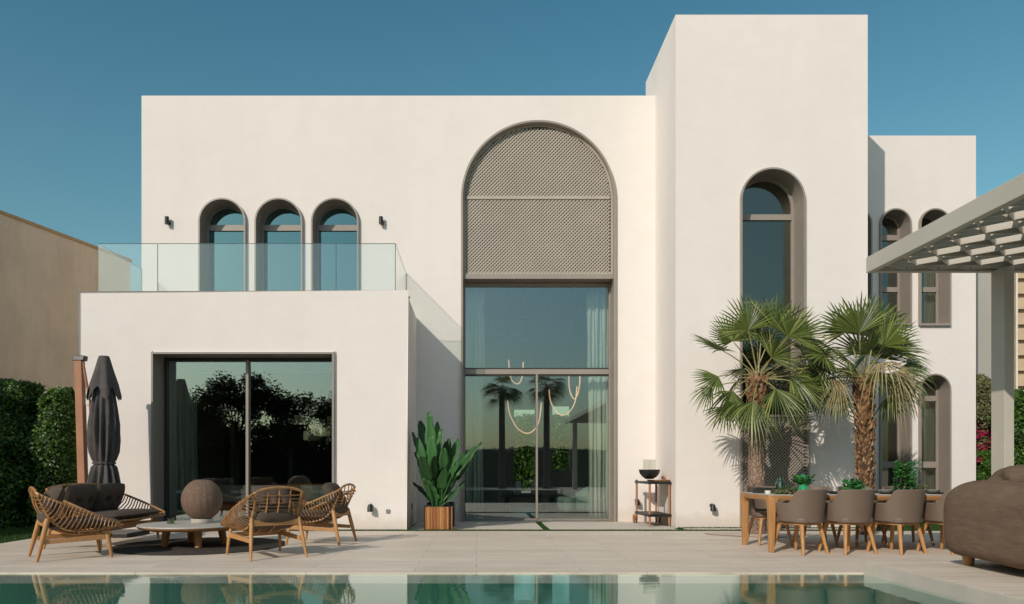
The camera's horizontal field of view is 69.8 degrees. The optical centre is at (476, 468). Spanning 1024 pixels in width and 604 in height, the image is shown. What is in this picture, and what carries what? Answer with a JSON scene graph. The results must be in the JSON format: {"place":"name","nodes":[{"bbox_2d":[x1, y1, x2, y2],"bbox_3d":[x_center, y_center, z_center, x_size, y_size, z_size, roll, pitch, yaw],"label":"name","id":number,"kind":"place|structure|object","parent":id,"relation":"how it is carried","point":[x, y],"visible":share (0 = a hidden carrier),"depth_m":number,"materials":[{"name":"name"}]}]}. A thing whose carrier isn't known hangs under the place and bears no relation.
{"place":"outdoors","nodes":[
{"label":"outdoors","id":0,"kind":"place"},
{"bbox_2d":[0,531,38,542],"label":"lawn ground","id":1,"kind":"structure","parent":0,"point":[15,538],"depth_m":11.83,"materials":[{"name":"green plant"}]},
{"bbox_2d":[217,485,237,519],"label":"dining chair","id":2,"kind":"object","parent":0,"point":[230,494],"visible":0.45,"depth_m":13.86,"materials":[{"name":"fabric"}]},
{"bbox_2d":[238,485,261,515],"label":"dining chair","id":3,"kind":"object","parent":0,"point":[241,492],"visible":0.27,"depth_m":13.77,"materials":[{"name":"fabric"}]},
{"bbox_2d":[320,485,327,509],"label":"dining chair","id":4,"kind":"object","parent":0,"point":[321,491],"visible":0.17,"depth_m":13.82,"materials":[{"name":"fabric"}]},
{"bbox_2d":[15,525,934,530],"bbox_3d":[0.000,1.311,18.416,60.000,0.378,11.169,0,0,0],"label":"patio base","id":5,"kind":"object","parent":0,"point":[876,528],"depth_m":13.40,"materials":[{"name":"stone"}]},
{"bbox_2d":[0,378,45,528],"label":"hedge shrub","id":6,"kind":"object","parent":5,"relation":"on","point":[19,410],"visible":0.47,"depth_m":13.56,"materials":[{"name":"green plant"}]},
{"bbox_2d":[27,385,77,527],"bbox_3d":[-7.873,-0.187,14.122,0.899,2.809,1.807,0,0,0],"label":"hedge shrub","id":7,"kind":"object","parent":5,"relation":"on","point":[55,448],"visible":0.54,"depth_m":13.54,"materials":[{"name":"green plant"}]},
{"bbox_2d":[0,210,131,388],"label":"neighbour house","id":8,"kind":"structure","parent":5,"relation":"on","point":[46,274],"depth_m":17.08,"materials":[{"name":"paint"}]},
{"bbox_2d":[0,521,940,542],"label":"lawn grass","id":9,"kind":"structure","parent":5,"relation":"on","point":[29,530],"depth_m":12.74,"materials":[{"name":"green plant"}]},
{"bbox_2d":[0,531,984,573],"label":"deck","id":10,"kind":"structure","parent":5,"relation":"on","point":[534,552],"depth_m":9.23,"materials":[{"name":"tile"}]},
{"bbox_2d":[28,485,122,561],"bbox_3d":[-4.987,0.658,9.125,0.986,0.892,0.868,0,0,-38],"label":"lounge armchair","id":11,"kind":"object","parent":10,"relation":"on","point":[48,508],"visible":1,"depth_m":8.86,"materials":[{"name":"wicker"}]},
{"bbox_2d":[50,355,149,537],"bbox_3d":[-6.150,-0.365,11.943,1.300,2.930,0.814,0,0,0],"label":"parasol","id":12,"kind":"object","parent":10,"relation":"on","point":[98,435],"visible":0.84,"depth_m":11.76,"materials":[{"name":"grey fabric"}]},
{"bbox_2d":[43,483,165,549],"bbox_3d":[-5.369,0.661,10.720,0.986,0.886,1.770,0,0,3],"label":"rattan loveseat","id":13,"kind":"object","parent":10,"relation":"on","point":[104,499],"visible":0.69,"depth_m":10.66,"materials":[{"name":"wicker"}]},
{"bbox_2d":[112,537,284,554],"bbox_3d":[-3.900,1.091,10.380,2.360,0.013,2.360,0,0,0],"label":"rug","id":14,"kind":"object","parent":10,"relation":"on","point":[183,546],"visible":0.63,"depth_m":10.03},
{"bbox_2d":[136,520,233,547],"bbox_3d":[-3.980,0.939,10.350,1.500,0.309,1.500,0,0,0],"label":"coffee table","id":15,"kind":"object","parent":14,"relation":"on","point":[194,531],"visible":0.75,"depth_m":10.00,"materials":[{"name":"stone"}]},
{"bbox_2d":[167,517,173,523],"bbox_3d":[-4.318,0.740,10.350,0.100,0.085,0.100,0,0,0],"label":"candle glass","id":16,"kind":"object","parent":15,"relation":"on","point":[170,520],"visible":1,"depth_m":10.31,"materials":[{"name":"glass"}]},
{"bbox_2d":[181,479,222,522],"bbox_3d":[-3.931,0.469,10.501,0.563,0.626,0.567,0,0,0],"label":"sculpture","id":17,"kind":"object","parent":15,"relation":"on","point":[201,500],"visible":1,"depth_m":10.31,"materials":[{"name":"stone"}]},
{"bbox_2d":[220,485,307,560],"bbox_3d":[-2.675,0.658,9.243,0.868,0.892,0.986,0,0,-38],"label":"lounge armchair","id":18,"kind":"object","parent":10,"relation":"on","point":[274,508],"visible":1,"depth_m":8.97,"materials":[{"name":"brown wood"}]},
{"bbox_2d":[285,483,356,545],"bbox_3d":[-2.322,0.658,10.749,0.986,0.892,0.868,0,0,10],"label":"lounge armchair","id":19,"kind":"object","parent":10,"relation":"on","point":[336,500],"visible":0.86,"depth_m":10.48,"materials":[{"name":"brown wood"}]},
{"bbox_2d":[705,532,809,536],"bbox_3d":[4.680,1.092,12.045,1.760,0.014,0.926,0,0,0],"label":"planting bed","id":20,"kind":"object","parent":10,"relation":"on","point":[781,534],"visible":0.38,"depth_m":12.00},
{"bbox_2d":[689,293,848,533],"bbox_3d":[4.880,-0.943,12.251,2.796,4.086,2.043,0,0,0],"label":"palm tree","id":21,"kind":"object","parent":20,"relation":"on","point":[754,410],"visible":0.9,"depth_m":12.02,"materials":[{"name":"green plant"}]},
{"bbox_2d":[745,486,792,545],"bbox_3d":[4.250,0.686,10.698,0.642,0.836,0.594,0,0,0],"label":"tub chair","id":22,"kind":"object","parent":10,"relation":"on","point":[757,509],"visible":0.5,"depth_m":10.65,"materials":[{"name":"fabric"}]},
{"bbox_2d":[774,489,828,555],"bbox_3d":[4.218,0.686,9.497,0.642,0.836,0.594,0,0,-28],"label":"tub chair","id":23,"kind":"object","parent":10,"relation":"on","point":[801,509],"visible":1,"depth_m":9.27,"materials":[{"name":"fabric"}]},
{"bbox_2d":[791,486,837,545],"bbox_3d":[4.935,0.686,10.717,0.642,0.836,0.594,0,0,8],"label":"tub chair","id":24,"kind":"object","parent":10,"relation":"on","point":[827,501],"visible":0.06,"depth_m":10.80,"materials":[{"name":"fabric"}]},
{"bbox_2d":[740,492,941,552],"bbox_3d":[5.370,0.723,10.030,3.160,0.755,1.060,0,0,0],"label":"outdoor dining table","id":25,"kind":"object","parent":10,"relation":"on","point":[771,499],"visible":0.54,"depth_m":9.54,"materials":[{"name":"wood"}]},
{"bbox_2d":[752,487,774,492],"bbox_3d":[4.004,0.306,10.150,0.320,0.075,0.120,0,0,0],"label":"tray","id":26,"kind":"object","parent":25,"relation":"on","point":[759,489],"visible":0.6,"depth_m":10.10,"materials":[{"name":"metal"}]},
{"bbox_2d":[775,477,785,489],"bbox_3d":[4.129,0.232,9.950,0.132,0.225,0.132,0,0,0],"label":"glass bottle","id":27,"kind":"object","parent":25,"relation":"on","point":[780,483],"visible":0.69,"depth_m":9.91,"materials":[{"name":"glass"}]},
{"bbox_2d":[772,487,797,493],"bbox_3d":[4.104,0.325,9.747,0.333,0.157,0.347,0,0,0],"label":"greenery sprig","id":28,"kind":"object","parent":25,"relation":"on","point":[783,491],"visible":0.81,"depth_m":9.70,"materials":[{"name":"green plant"}]},
{"bbox_2d":[790,473,815,490],"bbox_3d":[4.378,0.243,9.898,0.391,0.342,0.297,0,0,0],"label":"leaf vase","id":29,"kind":"object","parent":25,"relation":"on","point":[802,481],"visible":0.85,"depth_m":9.86,"materials":[{"name":"green glass"}]},
{"bbox_2d":[841,477,865,489],"bbox_3d":[5.112,0.236,9.954,0.335,0.265,0.305,0,0,0],"label":"herb pot","id":30,"kind":"object","parent":25,"relation":"on","point":[852,484],"visible":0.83,"depth_m":9.91,"materials":[{"name":"green plant"}]},
{"bbox_2d":[877,489,893,492],"bbox_3d":[5.555,0.318,9.950,0.200,0.052,0.200,0,0,0],"label":"bowl","id":31,"kind":"object","parent":25,"relation":"on","point":[885,490],"visible":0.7,"depth_m":9.89,"materials":[{"name":"grey ceramic"}]},
{"bbox_2d":[891,460,920,491],"bbox_3d":[5.832,0.123,9.966,0.364,0.495,0.241,0,0,8],"label":"herb planter","id":32,"kind":"object","parent":25,"relation":"on","point":[903,482],"visible":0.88,"depth_m":9.92,"materials":[{"name":"green plant"}]},
{"bbox_2d":[916,483,927,493],"bbox_3d":[6.042,0.279,9.946,0.189,0.174,0.184,0,0,0],"label":"herb bunch","id":33,"kind":"object","parent":25,"relation":"on","point":[920,486],"visible":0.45,"depth_m":9.93,"materials":[{"name":"green plant"}]},
{"bbox_2d":[926,489,940,492],"bbox_3d":[6.191,0.318,9.950,0.200,0.052,0.200,0,0,0],"label":"bowl","id":34,"kind":"object","parent":25,"relation":"on","point":[932,490],"visible":0.67,"depth_m":9.88,"materials":[{"name":"grey ceramic"}]},
{"bbox_2d":[818,489,877,554],"bbox_3d":[4.839,0.686,9.513,0.642,0.836,0.594,0,0,-14],"label":"tub chair","id":35,"kind":"object","parent":10,"relation":"on","point":[846,509],"visible":0.9,"depth_m":9.30,"materials":[{"name":"fabric"}]},
{"bbox_2d":[786,291,934,534],"bbox_3d":[6.367,-0.922,12.155,2.661,4.045,2.012,0,0,0],"label":"palm tree","id":36,"kind":"object","parent":10,"relation":"on","point":[876,329],"visible":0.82,"depth_m":11.98,"materials":[{"name":"green plant"}]},
{"bbox_2d":[836,486,887,545],"bbox_3d":[5.596,0.686,10.698,0.642,0.836,0.594,0,0,-6],"label":"tub chair","id":37,"kind":"object","parent":10,"relation":"on","point":[838,488],"visible":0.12,"depth_m":10.63,"materials":[{"name":"brown wood"}]},
{"bbox_2d":[866,489,926,554],"bbox_3d":[5.485,0.686,9.515,0.642,0.836,0.594,0,0,-24],"label":"tub chair","id":38,"kind":"object","parent":10,"relation":"on","point":[899,508],"visible":0.98,"depth_m":9.30,"materials":[{"name":"fabric"}]},
{"bbox_2d":[881,486,934,545],"bbox_3d":[6.270,0.686,10.698,0.642,0.836,0.594,0,0,0],"label":"tub chair","id":39,"kind":"object","parent":10,"relation":"on","point":[912,526],"visible":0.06,"depth_m":10.83,"materials":[{"name":"brown wood"}]},
{"bbox_2d":[916,490,953,554],"bbox_3d":[6.164,0.686,9.545,0.642,0.836,0.594,0,0,-22],"label":"tub chair","id":40,"kind":"object","parent":10,"relation":"on","point":[932,513],"visible":0.27,"depth_m":9.48,"materials":[{"name":"fabric"}]},
{"bbox_2d":[77,15,975,529],"bbox_3d":[1.865,-3.480,17.445,17.810,9.821,9.110,0,0,0],"label":"villa","id":41,"kind":"object","parent":5,"relation":"on","point":[285,277],"visible":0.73,"depth_m":15.10,"materials":[{"name":"white paint"}]},
{"bbox_2d":[165,216,170,224],"bbox_3d":[-6.338,-5.075,15.036,0.092,0.150,0.126,0,0,0],"label":"wall lamp","id":42,"kind":"object","parent":41,"relation":"attached to","point":[167,222],"visible":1,"depth_m":14.98,"materials":[{"name":"black metal"}]},
{"bbox_2d":[169,369,197,520],"bbox_3d":[-5.510,-0.385,13.750,0.572,2.930,0.144,0,0,0],"label":"curtain","id":43,"kind":"object","parent":41,"relation":"hanging from","point":[183,469],"visible":0.82,"depth_m":13.74,"materials":[{"name":"grey fabric"}]},
{"bbox_2d":[198,198,245,290],"bbox_3d":[-5.223,-3.899,15.275,0.968,3.298,0.490,0,0,0],"label":"window","id":44,"kind":"structure","parent":41,"relation":"in","point":[221,267],"depth_m":15.45,"materials":[{"name":"glass"}]},
{"bbox_2d":[223,410,238,517],"bbox_3d":[-5.300,-0.077,15.900,0.300,2.345,0.300,0,0,0],"label":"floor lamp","id":45,"kind":"object","parent":41,"relation":"on","point":[229,506],"visible":0.51,"depth_m":15.86,"materials":[{"name":"black metal"}]},
{"bbox_2d":[151,352,334,527],"bbox_3d":[-4.115,-0.462,13.170,3.218,3.164,0.560,0,0,0],"label":"window","id":46,"kind":"structure","parent":41,"relation":"in","point":[160,361],"depth_m":13.24,"materials":[{"name":"beige metal"}]},
{"bbox_2d":[254,198,302,290],"bbox_3d":[-4.062,-3.899,15.275,0.985,3.298,0.490,0,0,0],"label":"window","id":47,"kind":"structure","parent":41,"relation":"in","point":[277,267],"depth_m":15.45,"materials":[{"name":"glass"}]},
{"bbox_2d":[257,484,322,520],"bbox_3d":[-3.600,0.718,15.000,2.000,0.755,2.000,0,0,0],"label":"dining table","id":48,"kind":"object","parent":41,"relation":"on","point":[295,491],"visible":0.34,"depth_m":14.91,"materials":[{"name":"brown wood"}]},
{"bbox_2d":[293,415,331,440],"bbox_3d":[-3.235,-1.255,14.800,0.910,1.390,0.340,0,0,0],"label":"chandelier","id":49,"kind":"object","parent":41,"relation":"hanging from","point":[323,431],"visible":0.82,"depth_m":14.66,"materials":[{"name":"glass"}]},
{"bbox_2d":[301,485,324,520],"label":"dining chair","id":50,"kind":"object","parent":41,"relation":"on","point":[311,492],"visible":0.33,"depth_m":13.85,"materials":[{"name":"fabric"}]},
{"bbox_2d":[311,198,358,290],"bbox_3d":[-2.906,-3.899,15.275,0.977,3.298,0.490,0,0,0],"label":"window","id":51,"kind":"structure","parent":41,"relation":"in","point":[334,220],"depth_m":15.45,"materials":[{"name":"glass"}]},
{"bbox_2d":[367,504,372,511],"bbox_3d":[-1.863,0.697,12.872,0.098,0.148,0.164,0,0,0],"label":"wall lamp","id":52,"kind":"object","parent":41,"relation":"attached to","point":[370,508],"visible":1,"depth_m":12.81,"materials":[{"name":"black metal"}]},
{"bbox_2d":[379,216,383,224],"bbox_3d":[-1.951,-5.075,15.036,0.092,0.150,0.126,0,0,0],"label":"wall lamp","id":53,"kind":"object","parent":41,"relation":"attached to","point":[381,221],"visible":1,"depth_m":14.98,"materials":[{"name":"black metal"}]},
{"bbox_2d":[465,376,482,517],"bbox_3d":[-0.066,-0.448,15.800,0.436,3.057,0.142,0,0,0],"label":"curtain","id":54,"kind":"object","parent":41,"relation":"hanging from","point":[473,438],"visible":0.84,"depth_m":15.79,"materials":[{"name":"white fabric"}]},
{"bbox_2d":[465,289,484,367],"bbox_3d":[-0.048,-2.961,15.800,0.471,1.763,0.142,0,0,0],"label":"curtain","id":55,"kind":"object","parent":41,"relation":"hanging from","point":[474,334],"visible":0.84,"depth_m":15.79,"materials":[{"name":"white fabric"}]},
{"bbox_2d":[508,287,523,384],"bbox_3d":[0.900,-4.567,16.979,0.260,5.266,0.652,0,0,-33],"label":"pendant light","id":56,"kind":"object","parent":41,"relation":"hanging from","point":[508,342],"visible":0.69,"depth_m":17.00,"materials":[{"name":"white"}]},
{"bbox_2d":[507,287,541,433],"bbox_3d":[1.099,-3.991,16.990,0.859,6.417,0.334,0,0,27],"label":"pendant light","id":57,"kind":"object","parent":41,"relation":"hanging from","point":[541,366],"visible":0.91,"depth_m":16.92,"materials":[{"name":"white"}]},
{"bbox_2d":[500,495,558,512],"bbox_3d":[1.300,0.877,18.000,1.400,0.435,0.600,0,0,0],"label":"side table","id":58,"kind":"object","parent":41,"relation":"on","point":[551,503],"visible":0.98,"depth_m":17.71,"materials":[{"name":"black"}]},
{"bbox_2d":[514,481,520,494],"bbox_3d":[1.020,0.488,18.000,0.170,0.340,0.170,0,0,0],"label":"vase","id":59,"kind":"object","parent":58,"relation":"on","point":[517,487],"visible":0.99,"depth_m":17.93,"materials":[{"name":"glass"}]},
{"bbox_2d":[531,481,535,494],"bbox_3d":[1.420,0.488,18.000,0.170,0.340,0.170,0,0,0],"label":"vase","id":60,"kind":"object","parent":58,"relation":"on","point":[533,487],"visible":0.72,"depth_m":17.92,"materials":[{"name":"white ceramic"}]},
{"bbox_2d":[461,120,615,522],"bbox_3d":[1.272,-3.009,15.285,3.173,8.257,0.530,0,0,0],"label":"arched door","id":61,"kind":"structure","parent":41,"relation":"in","point":[538,197],"depth_m":15.16,"materials":[{"name":"beige metal"}]},
{"bbox_2d":[549,386,576,415],"bbox_3d":[2.015,-4.208,17.006,0.743,5.984,0.352,0,0,30],"label":"pendant light","id":62,"kind":"object","parent":41,"relation":"hanging from","point":[571,408],"visible":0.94,"depth_m":17.00,"materials":[{"name":"white"}]},
{"bbox_2d":[555,486,588,512],"bbox_3d":[2.431,0.699,17.297,0.960,0.678,0.992,0,0,-10],"label":"sofa","id":63,"kind":"object","parent":41,"relation":"on","point":[579,501],"visible":0.54,"depth_m":16.89,"materials":[{"name":"white fabric"}]},
{"bbox_2d":[568,376,580,399],"bbox_3d":[2.254,-4.397,16.987,0.218,5.605,0.626,0,0,-23],"label":"pendant light","id":64,"kind":"object","parent":41,"relation":"hanging from","point":[578,387],"visible":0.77,"depth_m":17.05,"materials":[{"name":"white"}]},
{"bbox_2d":[586,289,607,367],"bbox_3d":[2.625,-2.961,15.800,0.498,1.763,0.144,0,0,0],"label":"curtain","id":65,"kind":"object","parent":41,"relation":"hanging from","point":[597,327],"visible":0.89,"depth_m":15.80,"materials":[{"name":"white fabric"}]},
{"bbox_2d":[588,376,607,517],"bbox_3d":[2.642,-0.448,15.800,0.462,3.057,0.142,0,0,0],"label":"curtain","id":66,"kind":"object","parent":41,"relation":"hanging from","point":[598,437],"visible":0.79,"depth_m":15.80,"materials":[{"name":"white fabric"}]},
{"bbox_2d":[709,503,715,510],"bbox_3d":[4.347,0.723,13.482,0.098,0.148,0.164,0,0,0],"label":"garden spotlight","id":67,"kind":"object","parent":41,"relation":"attached to","point":[712,507],"visible":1,"depth_m":13.43,"materials":[{"name":"black metal"}]},
{"bbox_2d":[740,167,805,524],"bbox_3d":[5.470,-2.222,13.760,1.198,6.644,0.520,0,0,0],"label":"window","id":68,"kind":"structure","parent":41,"relation":"in","point":[792,187],"depth_m":13.73,"materials":[{"name":"beige metal"}]},
{"bbox_2d":[868,213,871,307],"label":"window","id":69,"kind":"structure","parent":41,"relation":"in","point":[869,217],"depth_m":15.75,"materials":[{"name":"beige metal"}]},
{"bbox_2d":[879,208,911,325],"bbox_3d":[9.013,-4.324,15.975,0.672,2.522,0.490,0,0,0],"label":"window","id":70,"kind":"structure","parent":41,"relation":"in","point":[901,219],"depth_m":15.95,"materials":[{"name":"beige metal"}]},
{"bbox_2d":[879,377,911,488],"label":"window","id":71,"kind":"structure","parent":41,"relation":"in","point":[903,444],"depth_m":15.87,"materials":[{"name":"grey glass"}]},
{"bbox_2d":[923,401,933,502],"bbox_3d":[10.106,-0.260,16.350,0.277,2.680,0.087,0,0,0],"label":"curtain","id":72,"kind":"object","parent":41,"relation":"hanging from","point":[928,444],"visible":0.63,"depth_m":16.35,"materials":[{"name":"white fabric"}]},
{"bbox_2d":[923,273,933,322],"bbox_3d":[10.106,-4.000,16.350,0.277,2.200,0.087,0,0,0],"label":"curtain","id":73,"kind":"object","parent":41,"relation":"hanging from","point":[928,298],"visible":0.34,"depth_m":16.35,"materials":[{"name":"white fabric"}]},
{"bbox_2d":[918,208,950,325],"bbox_3d":[9.860,-4.324,15.975,0.672,2.522,0.490,0,0,0],"label":"window","id":74,"kind":"structure","parent":41,"relation":"in","point":[941,289],"depth_m":15.88,"materials":[{"name":"beige metal"}]},
{"bbox_2d":[918,374,950,502],"bbox_3d":[9.860,-0.465,15.975,0.672,3.130,0.490,0,0,0],"label":"window","id":75,"kind":"structure","parent":41,"relation":"in","point":[941,398],"depth_m":15.95,"materials":[{"name":"beige metal"}]},
{"bbox_2d":[976,197,990,378],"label":"neighbour house","id":76,"kind":"structure","parent":5,"relation":"on","point":[983,323],"depth_m":18.60,"materials":[{"name":"beige paint"}]},
{"bbox_2d":[976,373,990,450],"bbox_3d":[11.788,-0.501,17.139,0.775,3.447,1.345,0,0,0],"label":"flowering hedge","id":77,"kind":"object","parent":5,"relation":"on","point":[983,400],"visible":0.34,"depth_m":16.83,"materials":[{"name":"green plant"}]},
{"bbox_2d":[976,450,990,480],"bbox_3d":[11.307,0.396,16.298,0.787,1.630,0.963,0,0,0],"label":"flowering hedge","id":78,"kind":"object","parent":5,"relation":"on","point":[983,465],"visible":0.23,"depth_m":16.16,"materials":[{"name":"green plant"}]},
{"bbox_2d":[980,388,1023,465],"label":"green hedge","id":79,"kind":"object","parent":5,"relation":"on","point":[1018,427],"visible":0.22,"depth_m":15.90,"materials":[{"name":"green plant"}]},
{"bbox_2d":[1014,273,1023,390],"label":"neighbour house","id":80,"kind":"structure","parent":5,"relation":"on","point":[1018,330],"depth_m":20.01,"materials":[{"name":"paint"}]},
{"bbox_2d":[0,574,961,600],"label":"pool water","id":81,"kind":"structure","parent":0,"point":[14,586],"depth_m":7.25,"materials":[{"name":"teal liquid"}]},
{"bbox_2d":[0,583,962,603],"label":"pool basin","id":82,"kind":"object","parent":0,"point":[476,593],"depth_m":7.23,"materials":[{"name":"liquid"}]},
{"bbox_2d":[280,579,672,582],"bbox_3d":[-4.961,1.317,7.479,18.078,0.365,0.497,0,0,0],"label":"pool ledge","id":83,"kind":"object","parent":82,"relation":"attached to","point":[476,581],"depth_m":7.34,"materials":[{"name":"stone"}]},
{"bbox_2d":[0,0,1023,416],"label":"sky","id":84,"kind":"structure","parent":0,"point":[75,75],"materials":[{"name":"blue"}]},
{"bbox_2d":[410,522,854,529],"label":"patio","id":85,"kind":"structure","parent":0,"point":[549,525],"depth_m":13.81,"materials":[{"name":"beige stone"}]},
{"bbox_2d":[424,505,452,529],"bbox_3d":[-0.678,0.885,13.194,0.505,0.421,0.452,0,0,0],"label":"planter","id":86,"kind":"object","parent":85,"relation":"on","point":[438,517],"visible":0.98,"depth_m":12.98,"materials":[{"name":"brown wood"}]},
{"bbox_2d":[412,412,481,505],"bbox_3d":[-0.545,-0.131,13.254,1.227,1.783,0.854,0,0,-7],"label":"potted plant","id":87,"kind":"object","parent":86,"relation":"in","point":[432,454],"visible":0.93,"depth_m":13.13,"materials":[{"name":"green plant"}]},
{"bbox_2d":[427,502,454,526],"bbox_3d":[-0.672,0.873,13.950,0.510,0.446,0.400,0,0,0],"label":"planter","id":88,"kind":"object","parent":85,"relation":"on","point":[447,503],"visible":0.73,"depth_m":13.75,"materials":[{"name":"black metal"}]},
{"bbox_2d":[414,442,445,482],"bbox_3d":[-0.762,0.086,14.002,0.863,1.283,0.226,0,0,0],"label":"potted plant","id":89,"kind":"object","parent":88,"relation":"in","point":[444,445],"visible":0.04,"depth_m":14.08,"materials":[{"name":"green plant"}]},
{"bbox_2d":[226,519,880,530],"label":"joint grass","id":90,"kind":"structure","parent":85,"relation":"on","point":[542,526],"depth_m":12.86,"materials":[{"name":"green plant"}]},
{"bbox_2d":[633,480,670,526],"bbox_3d":[3.419,0.662,14.255,0.528,0.865,1.101,0,0,0],"label":"bar cart","id":91,"kind":"object","parent":85,"relation":"on","point":[657,515],"visible":0.98,"depth_m":13.97,"materials":[{"name":"brown wood"}]},
{"bbox_2d":[639,470,659,478],"bbox_3d":[3.330,0.119,14.100,0.406,0.185,0.406,0,0,0],"label":"bowl","id":92,"kind":"object","parent":91,"relation":"on","point":[649,474],"visible":1,"depth_m":13.96,"materials":[{"name":"black metal"}]},
{"bbox_2d":[647,480,667,481],"bbox_3d":[3.555,0.235,14.111,0.422,0.039,0.570,0,0,0],"label":"serving board","id":93,"kind":"object","parent":91,"relation":"on","point":[659,480],"visible":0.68,"depth_m":13.88,"materials":[{"name":"brown wood"}]},
{"bbox_2d":[867,561,1023,598],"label":"raised terrace","id":94,"kind":"structure","parent":0,"point":[996,578],"depth_m":6.82,"materials":[{"name":"tile"}]},
{"bbox_2d":[864,562,1023,603],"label":"terrace riser","id":95,"kind":"object","parent":94,"relation":"attached to","point":[965,594],"visible":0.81,"depth_m":6.43,"materials":[{"name":"stone"}]},
{"bbox_2d":[866,173,1023,474],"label":"pergola","id":96,"kind":"object","parent":94,"relation":"on","point":[983,233],"visible":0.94,"depth_m":7.34,"materials":[{"name":"grey paint"}]},
{"bbox_2d":[943,465,1023,569],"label":"outdoor sofa","id":97,"kind":"object","parent":94,"relation":"on","point":[983,519],"visible":1,"depth_m":6.82,"materials":[{"name":"brown fabric"}]},
{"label":"ground","id":98,"kind":"structure","parent":0,"visible":0},
{"bbox_2d":[514,413,568,490],"bbox_3d":[3.529,-0.822,38.978,14.148,4.326,2.994,0,0,0],"label":"hedge","id":99,"kind":"object","parent":98,"relation":"on","point":[524,458],"visible":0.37,"depth_m":38.01,"materials":[{"name":"green plant"}]}
]}

